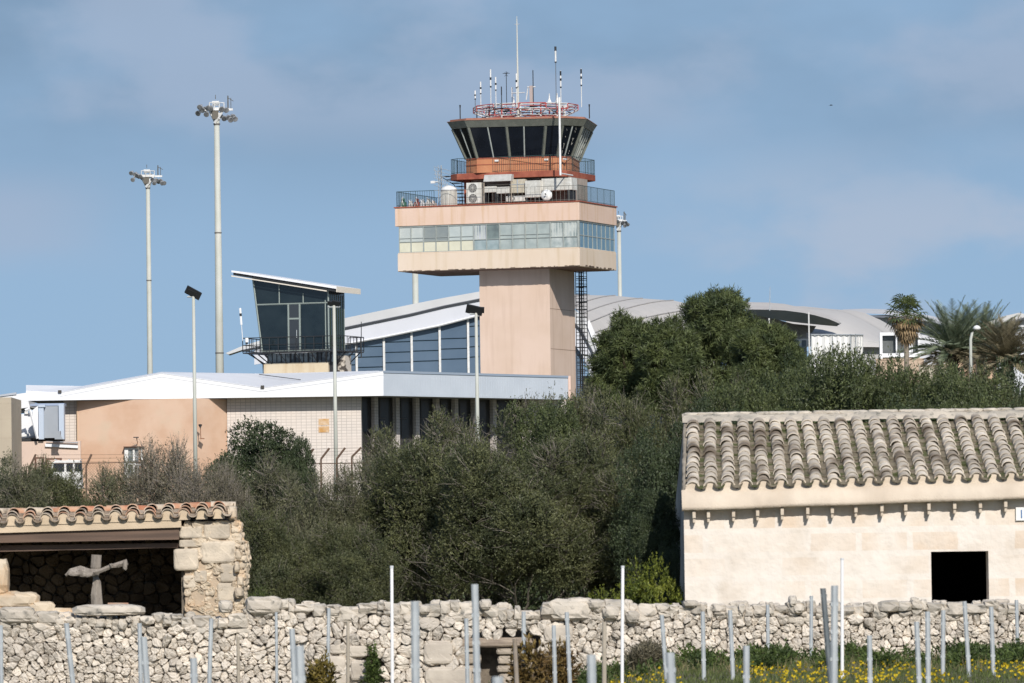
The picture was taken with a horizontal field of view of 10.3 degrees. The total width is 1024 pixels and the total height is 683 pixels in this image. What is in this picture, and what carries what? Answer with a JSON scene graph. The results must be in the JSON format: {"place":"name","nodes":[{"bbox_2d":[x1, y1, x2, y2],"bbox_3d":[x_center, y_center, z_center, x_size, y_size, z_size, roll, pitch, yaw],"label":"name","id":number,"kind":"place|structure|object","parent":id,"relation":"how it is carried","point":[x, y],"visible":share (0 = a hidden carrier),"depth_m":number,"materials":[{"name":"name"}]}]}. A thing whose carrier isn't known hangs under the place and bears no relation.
{"place":"outdoors","nodes":[
{"label":"outdoors","id":0,"kind":"place"},
{"bbox_2d":[0,0,1023,413],"label":"sky","id":1,"kind":"structure","parent":0,"point":[721,144],"materials":[{"name":"blue"}]},
{"bbox_2d":[86,400,1023,682],"bbox_3d":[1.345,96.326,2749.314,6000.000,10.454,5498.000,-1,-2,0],"label":"ground","id":2,"kind":"structure","parent":0,"point":[790,680],"depth_m":77.50,"materials":[{"name":"green plant"}]},
{"bbox_2d":[0,397,21,502],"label":"beige building","id":3,"kind":"structure","parent":2,"relation":"on","point":[10,426],"depth_m":392.13,"materials":[{"name":"beige paint"}]},
{"bbox_2d":[0,446,51,507],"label":"shrub","id":4,"kind":"object","parent":2,"relation":"on","point":[12,488],"visible":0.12,"depth_m":115.56,"materials":[{"name":"green plant"}]},
{"bbox_2d":[21,403,65,441],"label":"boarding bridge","id":5,"kind":"structure","parent":2,"relation":"on","point":[43,422],"depth_m":402.97,"materials":[{"name":"white metal"}]},
{"bbox_2d":[22,441,80,498],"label":"pink wall","id":6,"kind":"structure","parent":2,"relation":"on","point":[61,449],"depth_m":402.99,"materials":[{"name":"paint"}]},
{"bbox_2d":[23,449,118,512],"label":"shrub","id":7,"kind":"object","parent":2,"relation":"on","point":[63,493],"visible":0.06,"depth_m":117.78,"materials":[{"name":"green plant"}]},
{"bbox_2d":[30,454,144,501],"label":"perimeter fence","id":8,"kind":"object","parent":2,"relation":"on","point":[86,465],"visible":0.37,"depth_m":329.95,"materials":[{"name":"grey metal"}]},
{"bbox_2d":[65,555,127,617],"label":"stone cross","id":9,"kind":"object","parent":2,"relation":"on","point":[95,570],"visible":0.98,"depth_m":93.22,"materials":[{"name":"grey stone"}]},
{"bbox_2d":[75,452,140,511],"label":"shrub","id":10,"kind":"object","parent":2,"relation":"on","point":[109,489],"visible":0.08,"depth_m":118.96,"materials":[{"name":"green plant"}]},
{"bbox_2d":[0,501,251,622],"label":"open shelter","id":11,"kind":"object","parent":2,"relation":"on","point":[193,557],"visible":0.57,"depth_m":95.06,"materials":[{"name":"stone"}]},
{"bbox_2d":[129,165,165,373],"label":"floodlight mast","id":12,"kind":"object","parent":2,"relation":"on","point":[146,180],"visible":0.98,"depth_m":640.55,"materials":[{"name":"metal"}]},
{"bbox_2d":[101,431,242,516],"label":"shrub","id":13,"kind":"object","parent":2,"relation":"on","point":[151,479],"visible":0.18,"depth_m":116.36,"materials":[{"name":"green plant"}]},
{"bbox_2d":[185,285,201,476],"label":"lamp post","id":14,"kind":"object","parent":2,"relation":"on","point":[193,293],"visible":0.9,"depth_m":385.09,"materials":[{"name":"metal"}]},
{"bbox_2d":[157,457,261,575],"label":"shrub","id":15,"kind":"object","parent":2,"relation":"on","point":[234,491],"visible":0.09,"depth_m":112.76,"materials":[{"name":"green plant"}]},
{"bbox_2d":[195,95,237,372],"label":"floodlight mast","id":16,"kind":"object","parent":2,"relation":"on","point":[216,115],"visible":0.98,"depth_m":560.53,"materials":[{"name":"metal"}]},
{"bbox_2d":[202,414,301,509],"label":"shrub","id":17,"kind":"object","parent":2,"relation":"on","point":[254,445],"visible":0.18,"depth_m":133.51,"materials":[{"name":"green plant"}]},
{"bbox_2d":[205,444,305,574],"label":"shrub","id":18,"kind":"object","parent":2,"relation":"on","point":[263,484],"visible":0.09,"depth_m":120.57,"materials":[{"name":"green plant"}]},
{"bbox_2d":[237,497,330,603],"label":"shrub","id":19,"kind":"object","parent":2,"relation":"on","point":[286,564],"visible":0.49,"depth_m":107.60,"materials":[{"name":"green plant"}]},
{"bbox_2d":[275,432,320,531],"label":"shrub","id":20,"kind":"object","parent":2,"relation":"on","point":[301,461],"visible":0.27,"depth_m":132.82,"materials":[{"name":"green plant"}]},
{"bbox_2d":[26,371,570,502],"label":"service wing","id":21,"kind":"structure","parent":2,"relation":"on","point":[102,419],"depth_m":406.51,"materials":[{"name":"white paint"}]},
{"bbox_2d":[231,270,363,373],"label":"observation booth","id":22,"kind":"object","parent":21,"relation":"on","point":[295,321],"visible":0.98,"depth_m":426.30,"materials":[{"name":"teal glass"}]},
{"bbox_2d":[287,304,300,350],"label":"door","id":23,"kind":"structure","parent":22,"relation":"in","point":[294,311],"depth_m":426.30,"materials":[{"name":"grey glass"}]},
{"bbox_2d":[295,646,305,682],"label":"vineyard stake","id":24,"kind":"object","parent":2,"relation":"on","point":[300,665],"visible":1,"depth_m":35.15,"materials":[{"name":"metal"}]},
{"bbox_2d":[264,461,377,599],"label":"shrub","id":25,"kind":"object","parent":2,"relation":"on","point":[322,500],"visible":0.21,"depth_m":113.75,"materials":[{"name":"green plant"}]},
{"bbox_2d":[305,649,342,682],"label":"weed clump","id":26,"kind":"object","parent":2,"relation":"on","point":[319,671],"visible":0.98,"depth_m":83.80,"materials":[{"name":"brown plant"}]},
{"bbox_2d":[327,300,339,494],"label":"lamp post","id":27,"kind":"object","parent":2,"relation":"on","point":[335,303],"visible":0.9,"depth_m":385.07,"materials":[{"name":"metal"}]},
{"bbox_2d":[283,515,411,605],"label":"shrub","id":28,"kind":"object","parent":2,"relation":"on","point":[357,570],"visible":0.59,"depth_m":107.00,"materials":[{"name":"green plant"}]},
{"bbox_2d":[360,641,385,682],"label":"weed clump","id":29,"kind":"object","parent":2,"relation":"on","point":[373,671],"visible":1,"depth_m":87.44,"materials":[{"name":"green plant"}]},
{"bbox_2d":[334,438,429,599],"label":"shrub","id":30,"kind":"object","parent":2,"relation":"on","point":[361,473],"visible":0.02,"depth_m":118.85,"materials":[{"name":"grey plant"}]},
{"bbox_2d":[390,566,393,682],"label":"white rod","id":31,"kind":"object","parent":2,"relation":"on","point":[392,623],"visible":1,"depth_m":74.80,"materials":[{"name":"white metal"}]},
{"bbox_2d":[363,421,438,597],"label":"shrub","id":32,"kind":"object","parent":2,"relation":"on","point":[378,437],"visible":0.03,"depth_m":123.89,"materials":[{"name":"green plant"}]},
{"bbox_2d":[411,601,419,682],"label":"vineyard stake","id":33,"kind":"object","parent":2,"relation":"on","point":[415,659],"visible":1,"depth_m":38.08,"materials":[{"name":"metal"}]},
{"bbox_2d":[338,425,529,604],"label":"shrub","id":34,"kind":"object","parent":2,"relation":"on","point":[405,488],"visible":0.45,"depth_m":113.19,"materials":[{"name":"green plant"}]},
{"bbox_2d":[258,569,617,610],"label":"undergrowth","id":35,"kind":"object","parent":2,"relation":"on","point":[537,602],"depth_m":120.25,"materials":[{"name":"green plant"}]},
{"bbox_2d":[401,402,536,609],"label":"shrub","id":36,"kind":"object","parent":2,"relation":"on","point":[447,432],"visible":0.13,"depth_m":120.56,"materials":[{"name":"green plant"}]},
{"bbox_2d":[226,292,714,460],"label":"terminal hall","id":37,"kind":"structure","parent":2,"relation":"on","point":[437,335],"depth_m":521.17,"materials":[{"name":"grey metal"}]},
{"bbox_2d":[465,304,483,440],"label":"lamp post","id":38,"kind":"object","parent":2,"relation":"on","point":[476,311],"visible":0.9,"depth_m":385.09,"materials":[{"name":"metal"}]},
{"bbox_2d":[471,584,480,682],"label":"vineyard stake","id":39,"kind":"object","parent":2,"relation":"on","point":[475,633],"visible":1,"depth_m":45.70,"materials":[{"name":"metal"}]},
{"bbox_2d":[386,429,602,609],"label":"shrub","id":40,"kind":"object","parent":2,"relation":"on","point":[513,499],"visible":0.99,"depth_m":110.62,"materials":[{"name":"green plant"}]},
{"bbox_2d":[394,116,617,402],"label":"control tower","id":41,"kind":"structure","parent":2,"relation":"on","point":[524,261],"depth_m":454.06,"materials":[{"name":"brown concrete"}]},
{"bbox_2d":[399,226,410,252],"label":"window","id":42,"kind":"structure","parent":41,"relation":"in","point":[404,231],"depth_m":455.79,"materials":[{"name":"grey glass"}]},
{"bbox_2d":[423,225,435,251],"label":"window","id":43,"kind":"structure","parent":41,"relation":"in","point":[429,231],"depth_m":455.01,"materials":[{"name":"grey glass"}]},
{"bbox_2d":[436,225,448,251],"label":"window","id":44,"kind":"structure","parent":41,"relation":"in","point":[441,230],"depth_m":454.68,"materials":[{"name":"grey glass"}]},
{"bbox_2d":[448,224,460,250],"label":"window","id":45,"kind":"structure","parent":41,"relation":"in","point":[454,231],"depth_m":454.34,"materials":[{"name":"grey glass"}]},
{"bbox_2d":[461,224,473,250],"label":"window","id":46,"kind":"structure","parent":41,"relation":"in","point":[467,243],"depth_m":453.90,"materials":[{"name":"grey glass"}]},
{"bbox_2d":[466,182,482,203],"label":"air conditioner","id":47,"kind":"object","parent":41,"relation":"on","point":[475,193],"visible":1,"depth_m":454.58,"materials":[{"name":"white metal"}]},
{"bbox_2d":[473,223,486,249],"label":"window","id":48,"kind":"structure","parent":41,"relation":"in","point":[479,230],"depth_m":453.57,"materials":[{"name":"grey glass"}]},
{"bbox_2d":[486,223,498,249],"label":"window","id":49,"kind":"structure","parent":41,"relation":"in","point":[492,229],"depth_m":453.24,"materials":[{"name":"grey glass"}]},
{"bbox_2d":[499,223,511,249],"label":"window","id":50,"kind":"structure","parent":41,"relation":"in","point":[505,229],"depth_m":452.79,"materials":[{"name":"grey glass"}]},
{"bbox_2d":[512,222,524,248],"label":"window","id":51,"kind":"structure","parent":41,"relation":"in","point":[518,228],"depth_m":452.46,"materials":[{"name":"grey glass"}]},
{"bbox_2d":[473,102,578,117],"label":"antenna ring","id":52,"kind":"object","parent":41,"relation":"on","point":[488,109],"visible":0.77,"depth_m":456.31,"materials":[{"name":"red paint"}]},
{"bbox_2d":[537,221,549,247],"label":"window","id":53,"kind":"structure","parent":41,"relation":"in","point":[543,227],"depth_m":451.69,"materials":[{"name":"grey glass"}]},
{"bbox_2d":[550,221,562,247],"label":"window","id":54,"kind":"structure","parent":41,"relation":"in","point":[556,227],"depth_m":451.36,"materials":[{"name":"grey glass"}]},
{"bbox_2d":[541,178,576,201],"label":"air conditioner","id":55,"kind":"object","parent":41,"relation":"on","point":[554,184],"visible":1,"depth_m":452.42,"materials":[{"name":"white metal"}]},
{"bbox_2d":[563,220,577,246],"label":"window","id":56,"kind":"structure","parent":41,"relation":"in","point":[569,227],"depth_m":450.92,"materials":[{"name":"grey glass"}]},
{"bbox_2d":[575,271,588,396],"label":"escape ladder","id":57,"kind":"object","parent":41,"relation":"attached to","point":[581,332],"visible":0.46,"depth_m":458.63,"materials":[{"name":"black metal"}]},
{"bbox_2d":[580,220,614,251],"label":"window","id":58,"kind":"structure","parent":41,"relation":"in","point":[599,236],"depth_m":455.01,"materials":[{"name":"blue glass"}]},
{"bbox_2d":[0,596,1023,682],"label":"dry stone wall","id":59,"kind":"structure","parent":2,"relation":"on","point":[104,645],"depth_m":87.85,"materials":[{"name":"stone"}]},
{"bbox_2d":[505,632,552,682],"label":"weed clump","id":60,"kind":"object","parent":2,"relation":"on","point":[535,671],"visible":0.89,"depth_m":75.82,"materials":[{"name":"green plant"}]},
{"bbox_2d":[481,392,592,609],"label":"shrub","id":61,"kind":"object","parent":2,"relation":"on","point":[558,422],"visible":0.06,"depth_m":127.03,"materials":[{"name":"green plant"}]},
{"bbox_2d":[537,637,582,682],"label":"weed clump","id":62,"kind":"object","parent":2,"relation":"on","point":[561,657],"visible":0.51,"depth_m":77.81,"materials":[{"name":"brown plant"}]},
{"bbox_2d":[511,378,616,610],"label":"shrub","id":63,"kind":"object","parent":2,"relation":"on","point":[587,403],"visible":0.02,"depth_m":128.74,"materials":[{"name":"green plant"}]},
{"bbox_2d":[503,419,651,602],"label":"shrub","id":64,"kind":"object","parent":2,"relation":"on","point":[584,451],"visible":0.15,"depth_m":113.16,"materials":[{"name":"green plant"}]},
{"bbox_2d":[552,382,666,594],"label":"shrub","id":65,"kind":"object","parent":2,"relation":"on","point":[598,426],"visible":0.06,"depth_m":127.63,"materials":[{"name":"green plant"}]},
{"bbox_2d":[565,464,672,603],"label":"shrub","id":66,"kind":"object","parent":2,"relation":"on","point":[605,566],"visible":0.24,"depth_m":111.53,"materials":[{"name":"green plant"}]},
{"bbox_2d":[582,304,656,433],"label":"pine tree","id":67,"kind":"object","parent":2,"relation":"on","point":[612,360],"visible":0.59,"depth_m":214.48,"materials":[{"name":"green plant"}]},
{"bbox_2d":[621,566,624,682],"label":"white rod","id":68,"kind":"object","parent":2,"relation":"on","point":[622,624],"visible":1,"depth_m":74.79,"materials":[{"name":"white"}]},
{"bbox_2d":[616,211,629,295],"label":"floodlight mast","id":69,"kind":"object","parent":2,"relation":"on","point":[621,222],"visible":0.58,"depth_m":640.54,"materials":[{"name":"metal"}]},
{"bbox_2d":[596,389,689,593],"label":"shrub","id":70,"kind":"object","parent":2,"relation":"on","point":[628,431],"visible":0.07,"depth_m":124.20,"materials":[{"name":"green plant"}]},
{"bbox_2d":[608,418,681,602],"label":"shrub","id":71,"kind":"object","parent":2,"relation":"on","point":[658,476],"visible":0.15,"depth_m":109.50,"materials":[{"name":"green plant"}]},
{"bbox_2d":[624,636,670,670],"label":"weed clump","id":72,"kind":"object","parent":2,"relation":"on","point":[642,652],"visible":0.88,"depth_m":83.77,"materials":[{"name":"green plant"}]},
{"bbox_2d":[614,551,683,604],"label":"shrub","id":73,"kind":"object","parent":2,"relation":"on","point":[652,587],"visible":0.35,"depth_m":96.36,"materials":[{"name":"green plant"}]},
{"bbox_2d":[278,633,1023,682],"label":"weeds","id":74,"kind":"object","parent":2,"relation":"on","point":[1011,651],"visible":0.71,"depth_m":82.12,"materials":[{"name":"green plant"}]},
{"bbox_2d":[625,485,679,602],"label":"shrub","id":75,"kind":"object","parent":2,"relation":"on","point":[644,541],"visible":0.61,"depth_m":100.72,"materials":[{"name":"green plant"}]},
{"bbox_2d":[645,537,679,604],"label":"shrub","id":76,"kind":"object","parent":2,"relation":"on","point":[671,557],"visible":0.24,"depth_m":99.62,"materials":[{"name":"green plant"}]},
{"bbox_2d":[631,313,709,433],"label":"pine tree","id":77,"kind":"object","parent":2,"relation":"on","point":[662,352],"visible":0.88,"depth_m":211.54,"materials":[{"name":"green plant"}]},
{"bbox_2d":[657,363,750,436],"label":"shrub","id":78,"kind":"object","parent":2,"relation":"on","point":[671,399],"visible":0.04,"depth_m":130.69,"materials":[{"name":"green plant"}]},
{"bbox_2d":[659,390,767,473],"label":"shrub","id":79,"kind":"object","parent":2,"relation":"on","point":[680,423],"visible":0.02,"depth_m":119.65,"materials":[{"name":"green plant"}]},
{"bbox_2d":[677,284,765,411],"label":"pine tree","id":80,"kind":"object","parent":2,"relation":"on","point":[720,320],"visible":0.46,"depth_m":221.19,"materials":[{"name":"green plant"}]},
{"bbox_2d":[693,374,802,423],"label":"shrub","id":81,"kind":"object","parent":2,"relation":"on","point":[741,399],"visible":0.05,"depth_m":128.12,"materials":[{"name":"green plant"}]},
{"bbox_2d":[723,319,810,407],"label":"pine tree","id":82,"kind":"object","parent":2,"relation":"on","point":[757,349],"visible":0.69,"depth_m":205.35,"materials":[{"name":"green plant"}]},
{"bbox_2d":[722,300,840,409],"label":"pier hall","id":83,"kind":"structure","parent":2,"relation":"on","point":[776,311],"depth_m":531.84,"materials":[{"name":"grey metal"}]},
{"bbox_2d":[752,361,839,412],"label":"shrub","id":84,"kind":"object","parent":2,"relation":"on","point":[784,381],"visible":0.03,"depth_m":132.45,"materials":[{"name":"green plant"}]},
{"bbox_2d":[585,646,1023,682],"bbox_3d":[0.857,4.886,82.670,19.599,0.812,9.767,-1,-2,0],"label":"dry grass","id":85,"kind":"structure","parent":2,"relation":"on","point":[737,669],"depth_m":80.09,"materials":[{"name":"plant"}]},
{"bbox_2d":[596,659,1023,682],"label":"yellow flowers","id":86,"kind":"object","parent":2,"relation":"on","point":[863,672],"visible":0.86,"depth_m":75.75,"materials":[{"name":"yellow plant"}]},
{"bbox_2d":[601,652,1023,682],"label":"grass","id":87,"kind":"structure","parent":2,"relation":"on","point":[1006,675],"depth_m":76.66,"materials":[{"name":"green plant"}]},
{"bbox_2d":[820,588,830,682],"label":"vineyard stake","id":88,"kind":"object","parent":2,"relation":"on","point":[825,624],"visible":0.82,"depth_m":51.94,"materials":[{"name":"grey metal"}]},
{"bbox_2d":[830,585,837,682],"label":"vineyard stake","id":89,"kind":"object","parent":2,"relation":"on","point":[834,635],"visible":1,"depth_m":45.70,"materials":[{"name":"metal"}]},
{"bbox_2d":[786,306,896,372],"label":"departure vault","id":90,"kind":"object","parent":2,"relation":"on","point":[870,328],"visible":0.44,"depth_m":554.18,"materials":[{"name":"grey metal"}]},
{"bbox_2d":[840,558,843,677],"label":"white rod","id":91,"kind":"object","parent":2,"relation":"on","point":[842,614],"visible":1,"depth_m":74.80,"materials":[{"name":"white metal"}]},
{"bbox_2d":[784,341,912,422],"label":"shrub","id":92,"kind":"object","parent":2,"relation":"on","point":[848,378],"visible":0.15,"depth_m":129.84,"materials":[{"name":"green plant"}]},
{"bbox_2d":[674,407,1023,606],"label":"stone hut","id":93,"kind":"object","parent":2,"relation":"on","point":[775,510],"visible":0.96,"depth_m":95.95,"materials":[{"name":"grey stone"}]},
{"bbox_2d":[848,386,936,421],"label":"shrub","id":94,"kind":"object","parent":2,"relation":"on","point":[901,406],"visible":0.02,"depth_m":119.43,"materials":[{"name":"green plant"}]},
{"bbox_2d":[843,309,951,364],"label":"hall","id":95,"kind":"structure","parent":2,"relation":"on","point":[877,311],"depth_m":602.44,"materials":[{"name":"grey metal"}]},
{"bbox_2d":[882,293,928,382],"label":"fan palm","id":96,"kind":"object","parent":2,"relation":"on","point":[905,332],"visible":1,"depth_m":359.94,"materials":[{"name":"green plant"}]},
{"bbox_2d":[875,353,967,419],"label":"shrub","id":97,"kind":"object","parent":2,"relation":"on","point":[913,380],"visible":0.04,"depth_m":129.34,"materials":[{"name":"green plant"}]},
{"bbox_2d":[925,611,930,682],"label":"vineyard stake","id":98,"kind":"object","parent":2,"relation":"on","point":[927,647],"visible":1,"depth_m":65.29,"materials":[{"name":"metal"}]},
{"bbox_2d":[897,296,997,375],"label":"date palm","id":99,"kind":"object","parent":2,"relation":"on","point":[953,340],"visible":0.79,"depth_m":371.41,"materials":[{"name":"green plant"}]},
{"bbox_2d":[917,389,993,419],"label":"shrub","id":100,"kind":"object","parent":2,"relation":"on","point":[974,404],"visible":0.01,"depth_m":119.37,"materials":[{"name":"green plant"}]},
{"bbox_2d":[930,364,1013,418],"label":"shrub","id":101,"kind":"object","parent":2,"relation":"on","point":[961,390],"visible":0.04,"depth_m":127.35,"materials":[{"name":"green plant"}]},
{"bbox_2d":[931,299,1022,376],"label":"date palm","id":102,"kind":"object","parent":2,"relation":"on","point":[987,316],"visible":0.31,"depth_m":375.60,"materials":[{"name":"green plant"}]},
{"bbox_2d":[960,312,1023,390],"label":"date palm","id":103,"kind":"object","parent":2,"relation":"on","point":[1007,343],"visible":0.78,"depth_m":365.49,"materials":[{"name":"green plant"}]},
{"bbox_2d":[964,356,1023,418],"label":"shrub","id":104,"kind":"object","parent":2,"relation":"on","point":[978,374],"visible":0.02,"depth_m":130.98,"materials":[{"name":"green plant"}]},
{"bbox_2d":[987,347,1023,403],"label":"shrub","id":105,"kind":"object","parent":2,"relation":"on","point":[1006,372],"visible":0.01,"depth_m":133.29,"materials":[{"name":"green plant"}]},
{"bbox_2d":[810,334,831,375],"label":"marquee panel","id":106,"kind":"object","parent":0,"point":[823,340],"visible":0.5,"depth_m":505.34,"materials":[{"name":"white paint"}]},
{"bbox_2d":[878,332,919,358],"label":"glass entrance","id":107,"kind":"object","parent":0,"point":[886,339],"visible":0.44,"depth_m":515.76,"materials":[{"name":"white metal"}]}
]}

